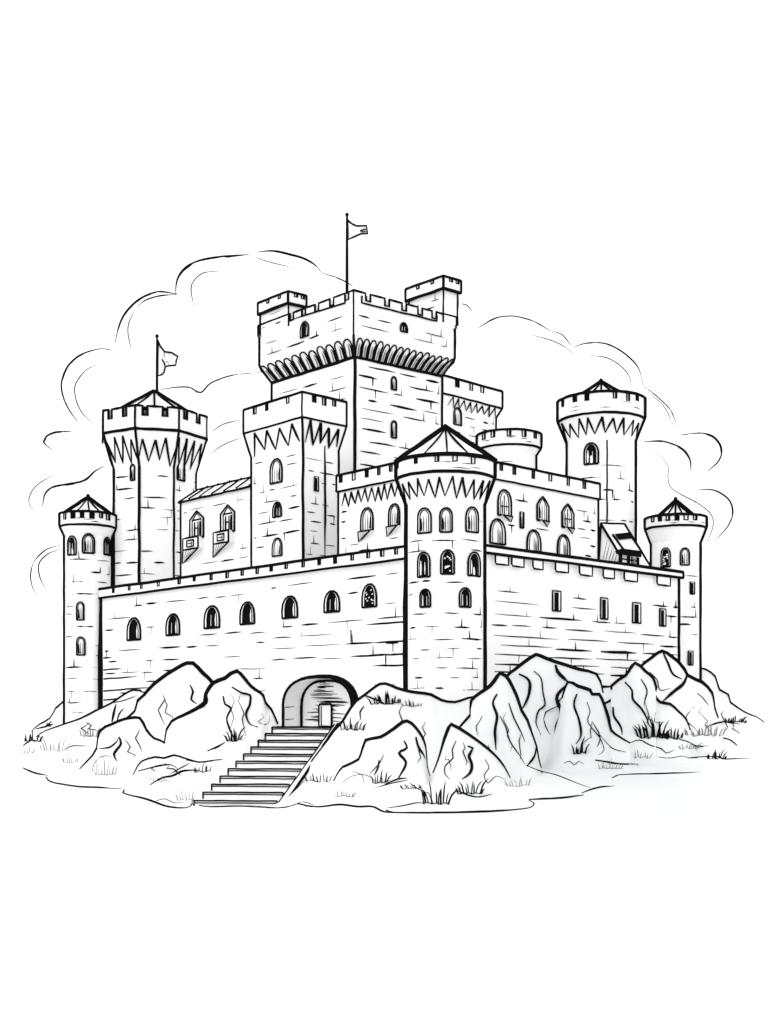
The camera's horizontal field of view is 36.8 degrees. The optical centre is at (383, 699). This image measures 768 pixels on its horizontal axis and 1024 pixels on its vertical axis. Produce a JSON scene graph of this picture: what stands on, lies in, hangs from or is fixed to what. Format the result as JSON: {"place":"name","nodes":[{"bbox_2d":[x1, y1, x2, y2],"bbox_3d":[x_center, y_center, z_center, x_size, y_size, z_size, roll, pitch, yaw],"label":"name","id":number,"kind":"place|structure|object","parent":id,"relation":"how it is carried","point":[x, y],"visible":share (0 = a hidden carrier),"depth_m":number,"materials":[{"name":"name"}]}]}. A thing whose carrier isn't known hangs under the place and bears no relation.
{"place":"outdoors","nodes":[
{"label":"outdoors","id":0,"kind":"place"},
{"bbox_2d":[30,545,62,593],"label":"cloud","id":1,"kind":"structure","parent":0,"point":[46,570],"depth_m":174.79,"materials":[{"name":"white"}]},
{"bbox_2d":[43,430,80,454],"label":"cloud","id":2,"kind":"structure","parent":0,"point":[59,442],"depth_m":179.32,"materials":[{"name":"white"}]},
{"bbox_2d":[28,466,103,523],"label":"cloud","id":3,"kind":"structure","parent":0,"point":[51,503],"depth_m":177.11,"materials":[{"name":"white"}]},
{"bbox_2d":[60,348,147,426],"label":"cloud","id":4,"kind":"structure","parent":0,"point":[94,383],"depth_m":192.70,"materials":[{"name":"white"}]},
{"bbox_2d":[158,372,269,454],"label":"cloud","id":5,"kind":"structure","parent":0,"point":[221,401],"depth_m":187.78,"materials":[{"name":"white"}]},
{"bbox_2d":[111,250,353,385],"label":"cloud","id":6,"kind":"structure","parent":0,"point":[204,323],"depth_m":206.89,"materials":[{"name":"white"}]},
{"bbox_2d":[0,701,767,1023],"bbox_3d":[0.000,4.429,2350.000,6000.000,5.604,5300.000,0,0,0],"label":"ground","id":7,"kind":"structure","parent":0,"point":[638,894],"depth_m":41.48,"materials":[{"name":"white"}]},
{"bbox_2d":[31,701,62,732],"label":"rock","id":8,"kind":"object","parent":7,"relation":"on","point":[55,718],"visible":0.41,"depth_m":114.49,"materials":[{"name":"white stone"}]},
{"bbox_2d":[39,736,70,750],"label":"grass tuft","id":9,"kind":"object","parent":7,"relation":"on","point":[53,745],"visible":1,"depth_m":98.11,"materials":[{"name":"grey plant"}]},
{"bbox_2d":[58,494,116,722],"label":"slim tower","id":10,"kind":"structure","parent":7,"relation":"on","point":[87,524],"depth_m":108.95,"materials":[{"name":"white stone"}]},
{"bbox_2d":[67,535,76,555],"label":"window","id":11,"kind":"structure","parent":10,"relation":"in","point":[71,541],"depth_m":108.94,"materials":[{"name":"grey glass"}]},
{"bbox_2d":[76,601,84,620],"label":"window","id":12,"kind":"structure","parent":10,"relation":"in","point":[80,607],"depth_m":108.66,"materials":[{"name":"white glass"}]},
{"bbox_2d":[76,636,85,655],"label":"window","id":13,"kind":"structure","parent":10,"relation":"in","point":[80,641],"depth_m":108.66,"materials":[{"name":"white glass"}]},
{"bbox_2d":[81,533,94,553],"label":"window","id":14,"kind":"structure","parent":10,"relation":"in","point":[87,539],"depth_m":108.79,"materials":[{"name":"white glass"}]},
{"bbox_2d":[103,537,110,555],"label":"window","id":15,"kind":"structure","parent":10,"relation":"in","point":[107,542],"depth_m":109.99,"materials":[{"name":"black glass"}]},
{"bbox_2d":[36,689,141,746],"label":"rock","id":16,"kind":"object","parent":7,"relation":"on","point":[121,706],"visible":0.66,"depth_m":103.47,"materials":[{"name":"white stone"}]},
{"bbox_2d":[92,760,117,774],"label":"grass tuft","id":17,"kind":"object","parent":7,"relation":"on","point":[104,769],"visible":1,"depth_m":84.92,"materials":[{"name":"grey plant"}]},
{"bbox_2d":[79,716,164,774],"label":"rock","id":18,"kind":"object","parent":7,"relation":"on","point":[126,745],"visible":0.77,"depth_m":87.21,"materials":[{"name":"white stone"}]},
{"bbox_2d":[101,389,207,585],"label":"octagonal tower","id":19,"kind":"structure","parent":7,"relation":"on","point":[153,441],"depth_m":109.82,"materials":[{"name":"white stone"}]},
{"bbox_2d":[129,464,134,480],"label":"window","id":20,"kind":"structure","parent":19,"relation":"in","point":[132,467],"depth_m":109.70,"materials":[{"name":"grey glass"}]},
{"bbox_2d":[155,334,178,391],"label":"flag","id":21,"kind":"object","parent":19,"relation":"attached to","point":[164,359],"visible":1,"depth_m":110.00,"materials":[{"name":"white fabric"}]},
{"bbox_2d":[176,465,185,481],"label":"window","id":22,"kind":"structure","parent":19,"relation":"in","point":[180,473],"depth_m":110.85,"materials":[{"name":"black glass"}]},
{"bbox_2d":[133,754,198,779],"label":"rock","id":23,"kind":"object","parent":7,"relation":"on","point":[156,767],"visible":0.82,"depth_m":83.62,"materials":[{"name":"white stone"}]},
{"bbox_2d":[127,661,212,740],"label":"rock","id":24,"kind":"object","parent":7,"relation":"on","point":[164,700],"visible":0.43,"depth_m":93.95,"materials":[{"name":"white stone"}]},
{"bbox_2d":[178,476,249,575],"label":"great hall","id":25,"kind":"structure","parent":7,"relation":"on","point":[215,527],"depth_m":103.30,"materials":[{"name":"white stone"}]},
{"bbox_2d":[189,510,203,537],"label":"window","id":26,"kind":"structure","parent":25,"relation":"in","point":[196,522],"depth_m":105.39,"materials":[{"name":"white glass"}]},
{"bbox_2d":[219,504,234,531],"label":"window","id":27,"kind":"structure","parent":25,"relation":"in","point":[227,515],"depth_m":101.82,"materials":[{"name":"white glass"}]},
{"bbox_2d":[162,669,278,780],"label":"rock","id":28,"kind":"object","parent":7,"relation":"on","point":[235,700],"visible":0.78,"depth_m":85.91,"materials":[{"name":"white stone"}]},
{"bbox_2d":[223,726,245,741],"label":"grass tuft","id":29,"kind":"object","parent":28,"relation":"on","point":[235,736],"visible":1,"depth_m":84.16,"materials":[{"name":"black plant"}]},
{"bbox_2d":[98,545,403,725],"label":"curtain wall","id":30,"kind":"structure","parent":7,"relation":"on","point":[315,641],"depth_m":89.49,"materials":[{"name":"white stone"}]},
{"bbox_2d":[126,617,140,640],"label":"window","id":31,"kind":"structure","parent":30,"relation":"in","point":[133,631],"depth_m":104.81,"materials":[{"name":"black glass"}]},
{"bbox_2d":[165,613,179,636],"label":"window","id":32,"kind":"structure","parent":30,"relation":"in","point":[172,625],"depth_m":100.07,"materials":[{"name":"black glass"}]},
{"bbox_2d":[203,605,219,629],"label":"window","id":33,"kind":"structure","parent":30,"relation":"in","point":[211,620],"depth_m":95.73,"materials":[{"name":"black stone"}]},
{"bbox_2d":[239,601,254,625],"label":"window","id":34,"kind":"structure","parent":30,"relation":"in","point":[247,612],"depth_m":92.15,"materials":[{"name":"black glass"}]},
{"bbox_2d":[281,595,297,619],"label":"window","id":35,"kind":"structure","parent":30,"relation":"in","point":[289,608],"depth_m":88.13,"materials":[{"name":"black glass"}]},
{"bbox_2d":[323,590,339,613],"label":"window","id":36,"kind":"structure","parent":30,"relation":"in","point":[331,604],"depth_m":84.50,"materials":[{"name":"black glass"}]},
{"bbox_2d":[361,583,376,608],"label":"window","id":37,"kind":"structure","parent":30,"relation":"in","point":[369,592],"depth_m":81.54,"materials":[{"name":"black glass"}]},
{"bbox_2d":[193,723,338,805],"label":"stone steps","id":38,"kind":"structure","parent":7,"relation":"on","point":[272,768],"depth_m":77.23,"materials":[{"name":"white stone"}]},
{"bbox_2d":[242,390,347,565],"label":"square tower","id":39,"kind":"structure","parent":7,"relation":"on","point":[293,442],"depth_m":92.65,"materials":[{"name":"white stone"}]},
{"bbox_2d":[269,458,282,484],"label":"window","id":40,"kind":"structure","parent":39,"relation":"in","point":[276,468],"depth_m":93.46,"materials":[{"name":"white glass"}]},
{"bbox_2d":[272,501,281,517],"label":"window","id":41,"kind":"structure","parent":39,"relation":"in","point":[277,508],"depth_m":93.37,"materials":[{"name":"black glass"}]},
{"bbox_2d":[271,537,282,556],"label":"window","id":42,"kind":"structure","parent":39,"relation":"in","point":[276,549],"depth_m":93.37,"materials":[{"name":"white glass"}]},
{"bbox_2d":[314,476,318,491],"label":"window","id":43,"kind":"structure","parent":39,"relation":"in","point":[316,479],"depth_m":91.92,"materials":[{"name":"black glass"}]},
{"bbox_2d":[257,289,456,472],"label":"keep","id":44,"kind":"structure","parent":7,"relation":"on","point":[381,365],"depth_m":100.32,"materials":[{"name":"white stone"}]},
{"bbox_2d":[257,290,307,336],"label":"corner turret","id":45,"kind":"object","parent":44,"relation":"on","point":[279,304],"visible":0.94,"depth_m":103.67,"materials":[{"name":"white stone"}]},
{"bbox_2d":[299,321,308,338],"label":"window","id":46,"kind":"structure","parent":44,"relation":"in","point":[304,327],"depth_m":101.30,"materials":[{"name":"black glass"}]},
{"bbox_2d":[345,213,367,293],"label":"flag","id":47,"kind":"object","parent":44,"relation":"on","point":[353,230],"visible":0.98,"depth_m":100.45,"materials":[{"name":"white fabric"}]},
{"bbox_2d":[391,376,396,390],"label":"window","id":48,"kind":"structure","parent":44,"relation":"in","point":[393,380],"depth_m":100.45,"materials":[{"name":"grey glass"}]},
{"bbox_2d":[391,420,397,438],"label":"window","id":49,"kind":"structure","parent":44,"relation":"in","point":[394,425],"depth_m":100.45,"materials":[{"name":"grey glass"}]},
{"bbox_2d":[400,322,407,332],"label":"window","id":50,"kind":"structure","parent":44,"relation":"in","point":[403,326],"depth_m":100.00,"materials":[{"name":"black glass"}]},
{"bbox_2d":[404,274,462,325],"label":"corner turret","id":51,"kind":"object","parent":44,"relation":"on","point":[441,293],"visible":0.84,"depth_m":103.34,"materials":[{"name":"white stone"}]},
{"bbox_2d":[333,719,430,786],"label":"rock","id":52,"kind":"object","parent":7,"relation":"on","point":[398,750],"visible":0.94,"depth_m":65.06,"materials":[{"name":"white stone"}]},
{"bbox_2d":[370,770,392,783],"bbox_3d":[-0.147,4.182,63.559,1.265,0.847,0.259,0,0,0],"label":"grass tuft","id":53,"kind":"object","parent":52,"relation":"on","point":[381,778],"visible":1,"depth_m":63.52,"materials":[{"name":"black plant"}]},
{"bbox_2d":[305,682,472,787],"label":"rock","id":54,"kind":"object","parent":7,"relation":"on","point":[432,717],"visible":0.56,"depth_m":70.98,"materials":[{"name":"white stone"}]},
{"bbox_2d":[339,716,366,730],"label":"grass tuft","id":55,"kind":"object","parent":54,"relation":"on","point":[355,728],"visible":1,"depth_m":70.69,"materials":[{"name":"black plant"}]},
{"bbox_2d":[367,690,400,704],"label":"grass tuft","id":56,"kind":"object","parent":54,"relation":"on","point":[386,697],"visible":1,"depth_m":71.00,"materials":[{"name":"black plant"}]},
{"bbox_2d":[420,780,458,804],"bbox_3d":[2.851,4.740,59.472,2.026,1.299,0.403,0,0,0],"label":"grass tuft","id":57,"kind":"object","parent":7,"relation":"on","point":[424,795],"visible":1,"depth_m":59.38,"materials":[{"name":"black plant"}]},
{"bbox_2d":[393,424,497,700],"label":"corner tower","id":58,"kind":"structure","parent":7,"relation":"on","point":[445,476],"depth_m":73.68,"materials":[{"name":"white stone"}]},
{"bbox_2d":[417,551,430,577],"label":"window","id":59,"kind":"structure","parent":58,"relation":"in","point":[423,559],"depth_m":73.81,"materials":[{"name":"black glass"}]},
{"bbox_2d":[417,507,431,533],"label":"window","id":60,"kind":"structure","parent":58,"relation":"in","point":[424,517],"depth_m":73.79,"materials":[{"name":"white glass"}]},
{"bbox_2d":[419,588,430,607],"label":"window","id":61,"kind":"structure","parent":58,"relation":"in","point":[424,595],"depth_m":73.77,"materials":[{"name":"black glass"}]},
{"bbox_2d":[439,507,452,532],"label":"window","id":62,"kind":"structure","parent":58,"relation":"in","point":[445,514],"depth_m":73.32,"materials":[{"name":"white glass"}]},
{"bbox_2d":[440,549,454,574],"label":"window","id":63,"kind":"structure","parent":58,"relation":"in","point":[447,557],"depth_m":73.32,"materials":[{"name":"black glass"}]},
{"bbox_2d":[459,587,471,607],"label":"window","id":64,"kind":"structure","parent":58,"relation":"in","point":[465,596],"depth_m":73.61,"materials":[{"name":"black glass"}]},
{"bbox_2d":[465,506,478,533],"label":"window","id":65,"kind":"structure","parent":58,"relation":"in","point":[472,514],"depth_m":73.88,"materials":[{"name":"white glass"}]},
{"bbox_2d":[467,551,480,576],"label":"window","id":66,"kind":"structure","parent":58,"relation":"in","point":[474,560],"depth_m":74.01,"materials":[{"name":"black glass"}]},
{"bbox_2d":[335,461,600,558],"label":"hall","id":67,"kind":"structure","parent":7,"relation":"on","point":[529,508],"depth_m":86.42,"materials":[{"name":"white stone"}]},
{"bbox_2d":[360,507,373,530],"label":"window","id":68,"kind":"structure","parent":67,"relation":"in","point":[366,517],"depth_m":86.00,"materials":[{"name":"white glass"}]},
{"bbox_2d":[388,503,399,525],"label":"window","id":69,"kind":"structure","parent":67,"relation":"in","point":[394,510],"depth_m":83.84,"materials":[{"name":"white glass"}]},
{"bbox_2d":[489,518,505,545],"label":"window","id":70,"kind":"structure","parent":67,"relation":"in","point":[497,531],"depth_m":83.53,"materials":[{"name":"white glass"}]},
{"bbox_2d":[497,489,511,515],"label":"window","id":71,"kind":"structure","parent":67,"relation":"in","point":[504,500],"depth_m":84.00,"materials":[{"name":"white glass"}]},
{"bbox_2d":[519,511,524,528],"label":"window","id":72,"kind":"structure","parent":67,"relation":"in","point":[521,514],"depth_m":85.37,"materials":[{"name":"grey glass"}]},
{"bbox_2d":[526,529,541,550],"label":"window","id":73,"kind":"structure","parent":67,"relation":"in","point":[533,541],"depth_m":86.31,"materials":[{"name":"white glass"}]},
{"bbox_2d":[536,496,549,521],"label":"window","id":74,"kind":"structure","parent":67,"relation":"in","point":[542,506],"depth_m":87.03,"materials":[{"name":"white glass"}]},
{"bbox_2d":[557,534,570,554],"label":"window","id":75,"kind":"structure","parent":67,"relation":"in","point":[563,542],"depth_m":88.73,"materials":[{"name":"white glass"}]},
{"bbox_2d":[561,503,574,528],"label":"window","id":76,"kind":"structure","parent":67,"relation":"in","point":[567,513],"depth_m":89.03,"materials":[{"name":"white glass"}]},
{"bbox_2d":[430,722,510,787],"bbox_3d":[4.910,3.152,64.740,4.815,3.797,4.680,0,0,0],"label":"rock","id":77,"kind":"object","parent":7,"relation":"on","point":[464,757],"visible":0.88,"depth_m":64.32,"materials":[{"name":"white stone"}]},
{"bbox_2d":[455,778,488,794],"bbox_3d":[4.668,4.586,61.367,1.785,0.877,0.414,0,0,0],"label":"grass tuft","id":78,"kind":"object","parent":7,"relation":"on","point":[473,789],"visible":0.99,"depth_m":61.32,"materials":[{"name":"black plant"}]},
{"bbox_2d":[443,374,503,442],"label":"tower","id":79,"kind":"structure","parent":7,"relation":"on","point":[471,409],"depth_m":117.15,"materials":[{"name":"white stone"}]},
{"bbox_2d":[453,407,461,425],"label":"window","id":80,"kind":"structure","parent":79,"relation":"in","point":[457,414],"depth_m":116.12,"materials":[{"name":"white glass"}]},
{"bbox_2d":[459,671,541,778],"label":"rock","id":81,"kind":"object","parent":7,"relation":"on","point":[496,721],"visible":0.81,"depth_m":68.29,"materials":[{"name":"white stone"}]},
{"bbox_2d":[475,427,542,468],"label":"round tower","id":82,"kind":"structure","parent":7,"relation":"on","point":[520,446],"depth_m":98.67,"materials":[{"name":"white stone"}]},
{"bbox_2d":[507,653,603,767],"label":"rock","id":83,"kind":"object","parent":7,"relation":"on","point":[538,680],"visible":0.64,"depth_m":74.90,"materials":[{"name":"white stone"}]},
{"bbox_2d":[487,544,684,701],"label":"curtain wall","id":84,"kind":"structure","parent":7,"relation":"on","point":[609,622],"depth_m":85.55,"materials":[{"name":"white stone"}]},
{"bbox_2d":[552,590,561,611],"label":"window","id":85,"kind":"structure","parent":84,"relation":"in","point":[556,594],"depth_m":83.76,"materials":[{"name":"black stone"}]},
{"bbox_2d":[600,597,608,619],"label":"window","id":86,"kind":"structure","parent":84,"relation":"in","point":[604,602],"depth_m":87.66,"materials":[{"name":"black stone"}]},
{"bbox_2d":[632,602,641,623],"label":"window","id":87,"kind":"structure","parent":84,"relation":"in","point":[636,606],"depth_m":90.54,"materials":[{"name":"black stone"}]},
{"bbox_2d":[659,608,666,626],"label":"window","id":88,"kind":"structure","parent":84,"relation":"in","point":[662,611],"depth_m":92.98,"materials":[{"name":"black glass"}]},
{"bbox_2d":[543,681,636,770],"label":"rock","id":89,"kind":"object","parent":7,"relation":"on","point":[584,712],"visible":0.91,"depth_m":71.53,"materials":[{"name":"white stone"}]},
{"bbox_2d":[571,737,588,753],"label":"grass tuft","id":90,"kind":"object","parent":89,"relation":"on","point":[577,750],"visible":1,"depth_m":70.33,"materials":[{"name":"black plant"}]},
{"bbox_2d":[556,378,646,540],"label":"tall round tower","id":91,"kind":"structure","parent":7,"relation":"on","point":[600,423],"depth_m":98.17,"materials":[{"name":"white stone"}]},
{"bbox_2d":[583,442,598,465],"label":"window","id":92,"kind":"structure","parent":91,"relation":"in","point":[590,448],"depth_m":98.28,"materials":[{"name":"black glass"}]},
{"bbox_2d":[599,522,650,565],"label":"lean to","id":93,"kind":"object","parent":7,"relation":"on","point":[618,542],"visible":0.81,"depth_m":93.19,"materials":[{"name":"white stone"}]},
{"bbox_2d":[605,661,697,759],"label":"rock","id":94,"kind":"object","parent":7,"relation":"on","point":[635,700],"visible":0.81,"depth_m":81.06,"materials":[{"name":"white stone"}]},
{"bbox_2d":[632,715,669,738],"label":"grass tuft","id":95,"kind":"object","parent":94,"relation":"on","point":[644,729],"visible":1,"depth_m":79.56,"materials":[{"name":"black plant"}]},
{"bbox_2d":[661,728,682,739],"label":"grass tuft","id":96,"kind":"object","parent":94,"relation":"on","point":[667,735],"visible":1,"depth_m":79.90,"materials":[{"name":"black plant"}]},
{"bbox_2d":[643,497,707,679],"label":"round tower","id":97,"kind":"structure","parent":7,"relation":"on","point":[675,530],"depth_m":96.89,"materials":[{"name":"white stone"}]},
{"bbox_2d":[660,547,670,567],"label":"window","id":98,"kind":"structure","parent":97,"relation":"in","point":[665,554],"depth_m":97.07,"materials":[{"name":"black glass"}]},
{"bbox_2d":[680,547,689,565],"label":"window","id":99,"kind":"structure","parent":97,"relation":"in","point":[684,552],"depth_m":96.66,"materials":[{"name":"white glass"}]},
{"bbox_2d":[687,651,693,665],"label":"window","id":100,"kind":"structure","parent":97,"relation":"in","point":[690,659],"depth_m":96.81,"materials":[{"name":"black glass"}]},
{"bbox_2d":[641,649,727,754],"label":"rock","id":101,"kind":"object","parent":7,"relation":"on","point":[691,698],"visible":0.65,"depth_m":86.27,"materials":[{"name":"white stone"}]},
{"bbox_2d":[685,724,727,735],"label":"grass tuft","id":102,"kind":"object","parent":101,"relation":"on","point":[708,734],"visible":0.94,"depth_m":84.29,"materials":[{"name":"grey plant"}]},
{"bbox_2d":[706,749,726,758],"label":"grass tuft","id":103,"kind":"object","parent":7,"relation":"on","point":[714,755],"visible":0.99,"depth_m":79.17,"materials":[{"name":"black plant"}]},
{"bbox_2d":[702,668,767,744],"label":"rock","id":104,"kind":"object","parent":7,"relation":"on","point":[751,731],"visible":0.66,"depth_m":97.33,"materials":[{"name":"white stone"}]},
{"bbox_2d":[0,0,767,700],"label":"sky","id":105,"kind":"structure","parent":0,"point":[586,171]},
{"bbox_2d":[456,304,471,331],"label":"cloud","id":106,"kind":"structure","parent":0,"point":[465,316],"depth_m":189.22,"materials":[{"name":"white"}]},
{"bbox_2d":[452,315,575,399],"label":"cloud","id":107,"kind":"structure","parent":0,"point":[512,357],"depth_m":197.54,"materials":[{"name":"white"}]},
{"bbox_2d":[540,342,676,451],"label":"cloud","id":108,"kind":"structure","parent":0,"point":[591,363],"depth_m":202.47,"materials":[{"name":"white"}]},
{"bbox_2d":[639,432,722,493],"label":"cloud","id":109,"kind":"structure","parent":0,"point":[693,457],"depth_m":183.51,"materials":[{"name":"white"}]},
{"bbox_2d":[649,453,733,547],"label":"cloud","id":110,"kind":"structure","parent":0,"point":[716,509],"depth_m":173.89,"materials":[{"name":"white"}]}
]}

